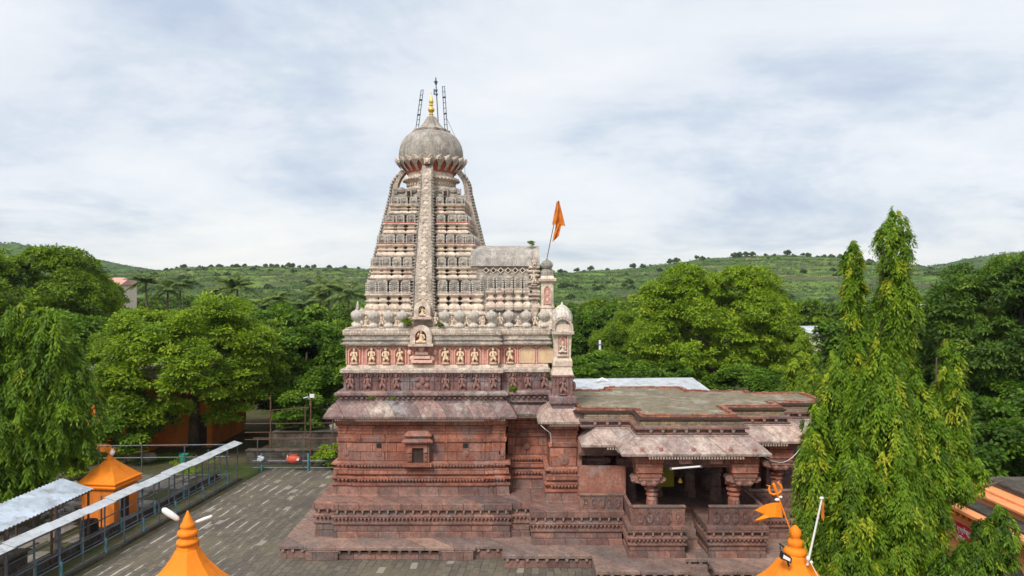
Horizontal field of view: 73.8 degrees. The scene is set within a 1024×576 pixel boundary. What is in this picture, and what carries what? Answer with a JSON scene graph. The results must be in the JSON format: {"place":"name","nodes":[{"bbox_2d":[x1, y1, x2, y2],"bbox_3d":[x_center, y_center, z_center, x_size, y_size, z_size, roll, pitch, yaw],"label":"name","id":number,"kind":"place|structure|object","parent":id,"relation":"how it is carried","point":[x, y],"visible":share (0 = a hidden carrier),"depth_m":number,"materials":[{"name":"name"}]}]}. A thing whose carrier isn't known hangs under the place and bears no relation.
{"place":"outdoors","nodes":[
{"label":"outdoors","id":0,"kind":"place"},
{"bbox_2d":[0,474,199,564],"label":"stone path","id":1,"kind":"structure","parent":0,"point":[67,528],"depth_m":34.09,"materials":[{"name":"stone"}]},
{"bbox_2d":[112,278,134,308],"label":"house","id":2,"kind":"structure","parent":0,"point":[126,283],"depth_m":132.58,"materials":[{"name":"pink paint"}]},
{"bbox_2d":[263,445,331,447],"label":"bank","id":3,"kind":"structure","parent":0,"point":[290,446],"depth_m":48.22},
{"bbox_2d":[245,395,332,447],"bbox_3d":[-15.426,9.300,47.219,6.148,3.800,0.119,0,0,0],"label":"rusty pipe frame","id":4,"kind":"object","parent":3,"relation":"on","point":[270,423],"visible":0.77,"depth_m":47.22,"materials":[{"name":"metal"}]},
{"bbox_2d":[269,426,329,444],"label":"bank","id":5,"kind":"structure","parent":0,"point":[316,428],"depth_m":50.76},
{"bbox_2d":[268,390,325,430],"bbox_3d":[-15.473,9.048,49.772,3.857,3.520,4.060,0,0,41],"label":"bush","id":6,"kind":"object","parent":5,"relation":"on","point":[293,399],"visible":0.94,"depth_m":48.96,"materials":[{"name":"green plant"}]},
{"bbox_2d":[0,340,985,575],"bbox_3d":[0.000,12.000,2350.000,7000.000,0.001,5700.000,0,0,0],"label":"ground","id":7,"kind":"structure","parent":0,"point":[245,471],"depth_m":44.38,"materials":[{"name":"green soil"}]},
{"bbox_2d":[0,548,31,575],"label":"stone counter","id":8,"kind":"object","parent":7,"relation":"on","point":[16,554],"visible":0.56,"depth_m":28.01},
{"bbox_2d":[0,337,48,529],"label":"weeping ashoka tree","id":9,"kind":"object","parent":7,"relation":"on","point":[4,359],"visible":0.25,"depth_m":32.55,"materials":[{"name":"green plant"}]},
{"bbox_2d":[0,507,62,564],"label":"queue railing","id":10,"kind":"object","parent":7,"relation":"on","point":[56,539],"visible":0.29,"depth_m":30.10,"materials":[{"name":"metal"}]},
{"bbox_2d":[0,478,92,575],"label":"tin roof shed","id":11,"kind":"structure","parent":7,"relation":"on","point":[16,512],"depth_m":29.30,"materials":[{"name":"metal"}]},
{"bbox_2d":[0,302,111,527],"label":"weeping ashoka tree","id":12,"kind":"object","parent":7,"relation":"on","point":[54,391],"visible":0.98,"depth_m":33.20,"materials":[{"name":"green plant"}]},
{"bbox_2d":[8,307,109,356],"bbox_3d":[-39.640,6.789,60.245,10.384,10.434,11.568,0,0,-43],"label":"round leafy tree","id":13,"kind":"object","parent":7,"relation":"on","point":[83,326],"visible":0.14,"depth_m":59.31,"materials":[{"name":"green plant"}]},
{"bbox_2d":[40,481,80,518],"bbox_3d":[-24.367,11.719,38.268,6.728,0.561,7.330,0,0,-41],"label":"rubble heap","id":14,"kind":"object","parent":7,"relation":"on","point":[72,506],"visible":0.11,"depth_m":36.41,"materials":[{"name":"stone"}]},
{"bbox_2d":[0,243,131,321],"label":"neem tree","id":15,"kind":"object","parent":7,"relation":"on","point":[70,269],"visible":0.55,"depth_m":70.26,"materials":[{"name":"green plant"}]},
{"bbox_2d":[60,457,94,480],"bbox_3d":[-27.385,11.204,42.422,2.320,1.607,2.170,0,0,0],"label":"bush","id":16,"kind":"object","parent":7,"relation":"on","point":[71,473],"visible":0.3,"depth_m":42.46,"materials":[{"name":"green plant"}]},
{"bbox_2d":[33,275,125,320],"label":"neem tree","id":17,"kind":"object","parent":7,"relation":"on","point":[112,301],"visible":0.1,"depth_m":75.36,"materials":[{"name":"green plant"}]},
{"bbox_2d":[79,518,98,539],"bbox_3d":[-20.200,11.520,32.600,0.840,0.960,0.840,0,0,0],"label":"black drum","id":18,"kind":"object","parent":7,"relation":"on","point":[94,527],"visible":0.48,"depth_m":32.39,"materials":[{"name":"plastic"}]},
{"bbox_2d":[77,445,142,526],"bbox_3d":[-20.750,10.035,35.200,2.150,3.929,2.150,0,0,6],"label":"orange shrine","id":19,"kind":"object","parent":7,"relation":"on","point":[109,475],"visible":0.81,"depth_m":34.46,"materials":[{"name":"paint"}]},
{"bbox_2d":[121,495,128,517],"bbox_3d":[-19.880,11.107,35.022,0.048,1.504,0.602,0,0,6],"label":"doorway","id":20,"kind":"structure","parent":19,"relation":"in","point":[126,497],"depth_m":35.05,"materials":[{"name":"stone"}]},
{"bbox_2d":[0,444,219,575],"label":"queue railing","id":21,"kind":"object","parent":7,"relation":"on","point":[154,508],"visible":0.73,"depth_m":33.41,"materials":[{"name":"metal"}]},
{"bbox_2d":[11,473,218,575],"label":"railing","id":22,"kind":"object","parent":7,"relation":"on","point":[46,564],"depth_m":32.86,"materials":[{"name":"metal"}]},
{"bbox_2d":[83,311,158,356],"bbox_3d":[-34.211,6.912,61.042,8.582,10.194,8.717,0,0,0],"label":"neem tree","id":23,"kind":"object","parent":7,"relation":"on","point":[98,340],"visible":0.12,"depth_m":57.89,"materials":[{"name":"green plant"}]},
{"bbox_2d":[5,446,237,575],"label":"queue railing","id":24,"kind":"object","parent":7,"relation":"on","point":[60,566],"visible":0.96,"depth_m":31.97,"materials":[{"name":"metal"}]},
{"bbox_2d":[0,441,241,554],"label":"tin strip roof","id":25,"kind":"structure","parent":24,"relation":"on","point":[12,543],"depth_m":30.83,"materials":[{"name":"metal"}]},
{"bbox_2d":[86,399,164,463],"bbox_3d":[-26.585,9.810,46.485,5.074,4.400,4.821,0,0,0],"label":"bush","id":26,"kind":"object","parent":7,"relation":"on","point":[116,436],"visible":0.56,"depth_m":45.47,"materials":[{"name":"green plant"}]},
{"bbox_2d":[54,451,222,481],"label":"grass","id":27,"kind":"structure","parent":7,"relation":"on","point":[175,463],"depth_m":47.55,"materials":[{"name":"green plant"}]},
{"bbox_2d":[123,271,162,309],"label":"palm tree","id":28,"kind":"object","parent":7,"relation":"on","point":[145,280],"visible":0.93,"depth_m":104.53,"materials":[{"name":"green plant"}]},
{"bbox_2d":[140,452,156,461],"bbox_3d":[-25.164,11.710,47.300,1.128,0.580,0.846,0,0,0],"label":"boulder","id":29,"kind":"object","parent":7,"relation":"on","point":[148,454],"visible":0.84,"depth_m":47.05,"materials":[{"name":"stone"}]},
{"bbox_2d":[65,478,241,575],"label":"courtyard kerb","id":30,"kind":"structure","parent":7,"relation":"on","point":[108,553],"depth_m":33.08,"materials":[{"name":"concrete"}]},
{"bbox_2d":[142,293,169,309],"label":"light distant tree","id":31,"kind":"object","parent":7,"relation":"on","point":[161,300],"visible":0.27,"depth_m":298.90,"materials":[{"name":"green plant"}]},
{"bbox_2d":[138,300,174,311],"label":"light distant tree","id":32,"kind":"object","parent":7,"relation":"on","point":[153,305],"visible":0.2,"depth_m":169.93,"materials":[{"name":"green plant"}]},
{"bbox_2d":[98,444,230,475],"bbox_3d":[-22.319,11.100,43.664,9.374,1.800,2.302,0,0,-2],"label":"pipe fence","id":33,"kind":"object","parent":7,"relation":"on","point":[141,445],"visible":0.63,"depth_m":44.57,"materials":[{"name":"metal"}]},
{"bbox_2d":[84,363,245,451],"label":"orange house","id":34,"kind":"structure","parent":7,"relation":"on","point":[214,433],"depth_m":51.40,"materials":[{"name":"paint"}]},
{"bbox_2d":[199,415,206,445],"bbox_3d":[-23.450,10.750,51.350,0.900,2.300,0.100,0,0,0],"label":"door","id":35,"kind":"structure","parent":34,"relation":"in","point":[202,428],"depth_m":51.30,"materials":[{"name":"wood"}]},
{"bbox_2d":[148,281,187,310],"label":"palm tree","id":36,"kind":"object","parent":7,"relation":"on","point":[164,288],"visible":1,"depth_m":99.77,"materials":[{"name":"green plant"}]},
{"bbox_2d":[160,276,199,311],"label":"palm tree","id":37,"kind":"object","parent":7,"relation":"on","point":[184,281],"visible":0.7,"depth_m":111.55,"materials":[{"name":"green plant"}]},
{"bbox_2d":[170,295,195,308],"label":"dark distant tree","id":38,"kind":"object","parent":7,"relation":"on","point":[185,300],"visible":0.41,"depth_m":232.85,"materials":[{"name":"green plant"}]},
{"bbox_2d":[81,291,301,449],"bbox_3d":[-23.711,6.076,50.803,14.210,11.870,13.990,0,0,14],"label":"neem tree","id":39,"kind":"object","parent":7,"relation":"on","point":[248,347],"visible":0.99,"depth_m":47.54,"materials":[{"name":"green plant"}]},
{"bbox_2d":[202,284,238,296],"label":"palm tree","id":40,"kind":"object","parent":7,"relation":"on","point":[209,289],"visible":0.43,"depth_m":106.98,"materials":[{"name":"green plant"}]},
{"bbox_2d":[213,275,262,300],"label":"palm tree","id":41,"kind":"object","parent":7,"relation":"on","point":[234,283],"visible":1,"depth_m":97.36,"materials":[{"name":"green plant"}]},
{"bbox_2d":[248,300,278,316],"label":"palm tree","id":42,"kind":"object","parent":7,"relation":"on","point":[263,306],"visible":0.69,"depth_m":83.55,"materials":[{"name":"green plant"}]},
{"bbox_2d":[258,317,292,332],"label":"light distant tree","id":43,"kind":"object","parent":7,"relation":"on","point":[273,323],"visible":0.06,"depth_m":72.41,"materials":[{"name":"green plant"}]},
{"bbox_2d":[250,371,302,411],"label":"round leafy tree","id":44,"kind":"object","parent":7,"relation":"on","point":[262,406],"visible":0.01,"depth_m":57.66,"materials":[{"name":"green plant"}]},
{"bbox_2d":[261,291,293,307],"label":"palm tree","id":45,"kind":"object","parent":7,"relation":"on","point":[279,297],"visible":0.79,"depth_m":109.50,"materials":[{"name":"green plant"}]},
{"bbox_2d":[246,301,327,328],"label":"dark distant tree","id":46,"kind":"object","parent":7,"relation":"on","point":[289,316],"visible":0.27,"depth_m":79.11,"materials":[{"name":"green plant"}]},
{"bbox_2d":[245,448,337,464],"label":"stone wall","id":47,"kind":"structure","parent":7,"relation":"on","point":[270,454],"depth_m":46.20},
{"bbox_2d":[284,296,319,310],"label":"palm tree","id":48,"kind":"object","parent":7,"relation":"on","point":[301,304],"visible":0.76,"depth_m":89.34,"materials":[{"name":"green plant"}]},
{"bbox_2d":[273,409,334,429],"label":"stone wall","id":49,"kind":"structure","parent":7,"relation":"on","point":[321,421],"depth_m":51.50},
{"bbox_2d":[273,430,337,444],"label":"stone wall","id":50,"kind":"structure","parent":7,"relation":"on","point":[300,434],"depth_m":48.60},
{"bbox_2d":[303,394,314,465],"bbox_3d":[-13.662,9.570,45.917,0.740,4.860,0.244,0,0,-9],"label":"lamp post","id":51,"kind":"object","parent":7,"relation":"on","point":[312,396],"visible":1,"depth_m":45.95,"materials":[{"name":"metal"}]},
{"bbox_2d":[303,287,336,304],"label":"palm tree","id":52,"kind":"object","parent":7,"relation":"on","point":[324,295],"visible":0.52,"depth_m":99.67,"materials":[{"name":"green plant"}]},
{"bbox_2d":[310,443,337,467],"bbox_3d":[-12.226,11.160,45.523,2.290,1.696,2.448,0,0,25],"label":"bush","id":53,"kind":"object","parent":7,"relation":"on","point":[326,454],"visible":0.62,"depth_m":45.12,"materials":[{"name":"green plant"}]},
{"bbox_2d":[297,309,351,323],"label":"dark distant tree","id":54,"kind":"object","parent":7,"relation":"on","point":[314,318],"visible":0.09,"depth_m":83.24,"materials":[{"name":"green plant"}]},
{"bbox_2d":[305,277,350,323],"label":"palm tree","id":55,"kind":"object","parent":7,"relation":"on","point":[323,283],"visible":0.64,"depth_m":95.19,"materials":[{"name":"green plant"}]},
{"bbox_2d":[321,298,354,314],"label":"blue green distant tree","id":56,"kind":"object","parent":7,"relation":"on","point":[341,305],"visible":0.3,"depth_m":197.27,"materials":[{"name":"green plant"}]},
{"bbox_2d":[323,304,365,329],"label":"light distant tree","id":57,"kind":"object","parent":7,"relation":"on","point":[342,320],"visible":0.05,"depth_m":81.52,"materials":[{"name":"green plant"}]},
{"bbox_2d":[324,281,367,313],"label":"palm tree","id":58,"kind":"object","parent":7,"relation":"on","point":[345,294],"visible":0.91,"depth_m":90.67,"materials":[{"name":"green plant"}]},
{"bbox_2d":[547,329,590,380],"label":"blue green distant tree","id":59,"kind":"object","parent":7,"relation":"on","point":[550,366],"visible":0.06,"depth_m":72.39,"materials":[{"name":"green plant"}]},
{"bbox_2d":[550,310,618,356],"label":"round leafy tree","id":60,"kind":"object","parent":7,"relation":"on","point":[585,325],"visible":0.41,"depth_m":69.82,"materials":[{"name":"green plant"}]},
{"bbox_2d":[550,349,628,378],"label":"round leafy tree","id":61,"kind":"object","parent":7,"relation":"on","point":[589,365],"visible":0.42,"depth_m":57.70,"materials":[{"name":"green plant"}]},
{"bbox_2d":[574,297,609,312],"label":"light distant tree","id":62,"kind":"object","parent":7,"relation":"on","point":[598,303],"visible":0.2,"depth_m":180.41,"materials":[{"name":"green plant"}]},
{"bbox_2d":[579,303,628,321],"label":"dark distant tree","id":63,"kind":"object","parent":7,"relation":"on","point":[608,312],"visible":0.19,"depth_m":123.22,"materials":[{"name":"green plant"}]},
{"bbox_2d":[587,309,643,367],"bbox_3d":[10.522,6.996,65.942,6.859,10.027,6.753,0,0,-32],"label":"neem tree","id":64,"kind":"object","parent":7,"relation":"on","point":[610,333],"visible":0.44,"depth_m":64.36,"materials":[{"name":"green plant"}]},
{"bbox_2d":[610,293,645,309],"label":"light distant tree","id":65,"kind":"object","parent":7,"relation":"on","point":[633,301],"visible":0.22,"depth_m":177.33,"materials":[{"name":"green plant"}]},
{"bbox_2d":[573,378,708,389],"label":"white roof shed","id":66,"kind":"structure","parent":7,"relation":"on","point":[690,383],"depth_m":47.09,"materials":[{"name":"metal"}]},
{"bbox_2d":[609,359,696,379],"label":"round leafy tree","id":67,"kind":"object","parent":7,"relation":"on","point":[642,368],"visible":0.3,"depth_m":55.28,"materials":[{"name":"green plant"}]},
{"bbox_2d":[682,319,735,380],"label":"light distant tree","id":68,"kind":"object","parent":7,"relation":"on","point":[692,338],"visible":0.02,"depth_m":72.17,"materials":[{"name":"green plant"}]},
{"bbox_2d":[625,261,816,387],"bbox_3d":[19.151,4.674,63.538,18.633,14.682,14.719,0,0,-11],"label":"neem tree","id":69,"kind":"object","parent":7,"relation":"on","point":[662,327],"visible":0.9,"depth_m":60.06,"materials":[{"name":"green plant"}]},
{"bbox_2d":[698,361,791,391],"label":"round leafy tree","id":70,"kind":"object","parent":7,"relation":"on","point":[755,378],"visible":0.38,"depth_m":52.84,"materials":[{"name":"green plant"}]},
{"bbox_2d":[777,334,810,447],"bbox_3d":[20.305,7.916,48.017,3.387,9.360,3.288,0,0,31],"label":"weeping ashoka tree","id":71,"kind":"object","parent":7,"relation":"on","point":[798,367],"visible":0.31,"depth_m":47.68,"materials":[{"name":"green plant"}]},
{"bbox_2d":[804,351,824,396],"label":"weeping ashoka tree","id":72,"kind":"object","parent":7,"relation":"on","point":[815,376],"visible":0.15,"depth_m":45.80,"materials":[{"name":"green plant"}]},
{"bbox_2d":[793,299,838,325],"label":"light distant tree","id":73,"kind":"object","parent":7,"relation":"on","point":[817,311],"visible":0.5,"depth_m":138.60,"materials":[{"name":"green plant"}]},
{"bbox_2d":[812,348,836,396],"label":"weeping ashoka tree","id":74,"kind":"object","parent":7,"relation":"on","point":[825,377],"visible":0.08,"depth_m":44.89,"materials":[{"name":"green plant"}]},
{"bbox_2d":[810,317,878,370],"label":"dark distant tree","id":75,"kind":"object","parent":7,"relation":"on","point":[829,331],"visible":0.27,"depth_m":80.05,"materials":[{"name":"green plant"}]},
{"bbox_2d":[832,303,887,326],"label":"dark distant tree","id":76,"kind":"object","parent":7,"relation":"on","point":[836,312],"visible":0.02,"depth_m":108.62,"materials":[{"name":"green plant"}]},
{"bbox_2d":[785,205,1004,575],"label":"weeping ashoka tree","id":77,"kind":"object","parent":7,"relation":"on","point":[893,483],"visible":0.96,"depth_m":22.46,"materials":[{"name":"green plant"}]},
{"bbox_2d":[858,326,934,396],"bbox_3d":[33.074,7.375,58.065,8.164,9.262,9.473,0,0,41],"label":"dark leafy tree","id":78,"kind":"object","parent":7,"relation":"on","point":[929,380],"visible":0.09,"depth_m":55.68,"materials":[{"name":"green plant"}]},
{"bbox_2d":[896,302,1023,387],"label":"dark leafy tree","id":79,"kind":"object","parent":7,"relation":"on","point":[1000,331],"visible":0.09,"depth_m":53.29,"materials":[{"name":"green plant"}]},
{"bbox_2d":[920,250,1023,397],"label":"dark leafy tree","id":80,"kind":"object","parent":7,"relation":"on","point":[948,304],"visible":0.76,"depth_m":48.22,"materials":[{"name":"green plant"}]},
{"bbox_2d":[929,367,1023,430],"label":"round leafy tree","id":81,"kind":"object","parent":7,"relation":"on","point":[1006,387],"visible":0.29,"depth_m":46.04,"materials":[{"name":"green plant"}]},
{"bbox_2d":[932,393,1023,476],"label":"bush","id":82,"kind":"object","parent":7,"relation":"on","point":[1005,451],"visible":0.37,"depth_m":36.24,"materials":[{"name":"green plant"}]},
{"bbox_2d":[971,396,1023,476],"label":"bush","id":83,"kind":"object","parent":7,"relation":"on","point":[1007,409],"visible":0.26,"depth_m":38.91,"materials":[{"name":"green plant"}]},
{"bbox_2d":[1003,388,1023,428],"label":"bush","id":84,"kind":"object","parent":7,"relation":"on","point":[1019,397],"visible":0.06,"depth_m":40.57,"materials":[{"name":"green plant"}]},
{"bbox_2d":[7,255,1000,308],"bbox_3d":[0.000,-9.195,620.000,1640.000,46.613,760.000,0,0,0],"label":"hill","id":85,"kind":"structure","parent":0,"point":[810,275],"depth_m":486.71,"materials":[{"name":"green plant"}]},
{"bbox_2d":[5,254,1004,309],"bbox_3d":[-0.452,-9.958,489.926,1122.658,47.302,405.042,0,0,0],"label":"scrub","id":86,"kind":"object","parent":85,"relation":"on","point":[300,287],"visible":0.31,"depth_m":496.76,"materials":[{"name":"green plant"}]},
{"bbox_2d":[0,243,1022,275],"bbox_3d":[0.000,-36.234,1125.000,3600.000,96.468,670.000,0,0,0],"label":"hill","id":87,"kind":"structure","parent":0,"point":[13,247],"depth_m":1096.80,"materials":[{"name":"green plant"}]},
{"bbox_2d":[0,241,1023,276],"bbox_3d":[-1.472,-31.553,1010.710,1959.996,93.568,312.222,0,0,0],"label":"woods","id":88,"kind":"object","parent":87,"relation":"on","point":[943,264],"visible":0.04,"depth_m":1114.22,"materials":[{"name":"green plant"}]},
{"bbox_2d":[0,0,1023,272],"label":"sky","id":89,"kind":"structure","parent":0,"point":[149,134],"materials":[{"name":"white"}]},
{"bbox_2d":[82,469,1023,575],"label":"courtyard paving","id":90,"kind":"structure","parent":0,"point":[247,528],"depth_m":31.54,"materials":[{"name":"stone"}]},
{"bbox_2d":[157,510,230,575],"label":"orange shrine","id":91,"kind":"object","parent":90,"relation":"on","point":[189,557],"visible":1,"depth_m":22.03,"materials":[{"name":"paint"}]},
{"bbox_2d":[162,507,179,538],"bbox_3d":[-11.128,8.127,22.250,0.550,1.948,0.209,0,0,-7],"label":"street light","id":92,"kind":"object","parent":91,"relation":"attached to","point":[167,512],"visible":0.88,"depth_m":22.19,"materials":[{"name":"metal"}]},
{"bbox_2d":[253,438,337,470],"bbox_3d":[-11.600,10.915,44.752,10.800,2.170,0.215,0,0,0],"label":"back railing","id":93,"kind":"object","parent":90,"relation":"on","point":[303,461],"visible":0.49,"depth_m":44.77,"materials":[{"name":"metal"}]},
{"bbox_2d":[286,455,299,462],"bbox_3d":[-14.300,11.160,44.577,0.936,0.560,0.554,0,0,0],"label":"painted pot","id":94,"kind":"object","parent":93,"relation":"attached to","point":[293,458],"visible":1,"depth_m":44.45,"materials":[{"name":"ceramic"}]},
{"bbox_2d":[278,93,821,575],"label":"stone temple","id":95,"kind":"structure","parent":90,"relation":"on","point":[454,451],"depth_m":32.29,"materials":[{"name":"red stone"}]},
{"bbox_2d":[442,86,447,129],"bbox_3d":[-3.590,-9.605,36.450,0.327,2.401,0.100,0,0,0],"label":"mast","id":96,"kind":"object","parent":95,"relation":"on","point":[445,106],"visible":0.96,"depth_m":36.43,"materials":[{"name":"grey metal"}]},
{"bbox_2d":[547,201,564,257],"bbox_3d":[2.151,-2.825,33.603,0.939,2.958,0.238,0,0,0],"label":"flag","id":97,"kind":"object","parent":95,"relation":"attached to","point":[558,220],"visible":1,"depth_m":33.59,"materials":[{"name":"fabric"}]},
{"bbox_2d":[658,467,673,486],"bbox_3d":[6.980,8.475,30.945,0.720,1.050,0.090,0,0,0],"label":"cloth hanging","id":98,"kind":"object","parent":95,"relation":"hanging from","point":[667,474],"visible":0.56,"depth_m":30.93},
{"bbox_2d":[756,525,819,575],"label":"flagged orange shrine","id":99,"kind":"object","parent":90,"relation":"on","point":[795,550],"visible":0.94,"depth_m":21.55,"materials":[{"name":"paint"}]},
{"bbox_2d":[755,480,792,534],"bbox_3d":[8.254,6.926,21.506,1.233,1.762,0.152,0,0,0],"label":"trident","id":100,"kind":"object","parent":99,"relation":"on","point":[771,510],"visible":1,"depth_m":21.48,"materials":[{"name":"fabric"}]},
{"bbox_2d":[779,543,791,566],"bbox_3d":[8.490,8.305,21.212,0.340,0.704,0.333,0,0,0],"label":"floodlight","id":101,"kind":"object","parent":99,"relation":"attached to","point":[785,557],"visible":1,"depth_m":21.11,"materials":[{"name":"black plastic"}]},
{"bbox_2d":[806,497,823,565],"bbox_3d":[9.416,7.568,21.183,0.548,2.177,0.219,0,0,12],"label":"white flagpole","id":102,"kind":"object","parent":99,"relation":"on","point":[814,532],"visible":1,"depth_m":21.21,"materials":[{"name":"metal"}]},
{"bbox_2d":[921,504,1023,575],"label":"weeping ashoka tree","id":103,"kind":"object","parent":90,"relation":"on","point":[981,555],"visible":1,"depth_m":20.04,"materials":[{"name":"green plant"}]},
{"bbox_2d":[946,477,1023,573],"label":"orange arcade","id":104,"kind":"object","parent":90,"relation":"on","point":[1008,493],"visible":0.2,"depth_m":26.25,"materials":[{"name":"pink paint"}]},
{"bbox_2d":[949,519,976,542],"bbox_3d":[17.498,9.550,26.150,0.083,0.700,2.300,0,0,0],"label":"wall sign","id":105,"kind":"object","parent":104,"relation":"attached to","point":[962,530],"visible":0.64,"depth_m":26.54,"materials":[{"name":"red paint"}]},
{"bbox_2d":[800,326,824,350],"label":"house","id":106,"kind":"structure","parent":0,"point":[809,329],"depth_m":130.41,"materials":[{"name":"paint"}]},
{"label":"bank","id":107,"kind":"structure","parent":0,"visible":0},
{"bbox_2d":[251,320,345,405],"bbox_3d":[-16.917,7.324,55.846,9.131,9.363,10.172,0,0,-17],"label":"round leafy tree","id":108,"kind":"object","parent":107,"relation":"on","point":[321,346],"visible":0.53,"depth_m":53.41,"materials":[{"name":"green plant"}]},
{"bbox_2d":[265,359,331,409],"bbox_3d":[-16.503,7.991,52.760,5.303,4.840,5.582,0,0,33],"label":"bush","id":109,"kind":"object","parent":107,"relation":"on","point":[305,383],"visible":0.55,"depth_m":51.81,"materials":[{"name":"green plant"}]},
{"bbox_2d":[323,355,347,410],"bbox_3d":[-11.782,7.772,53.256,5.785,5.280,6.089,0,0,-25],"label":"bush","id":110,"kind":"object","parent":107,"relation":"on","point":[342,361],"visible":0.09,"depth_m":52.27,"materials":[{"name":"green plant"}]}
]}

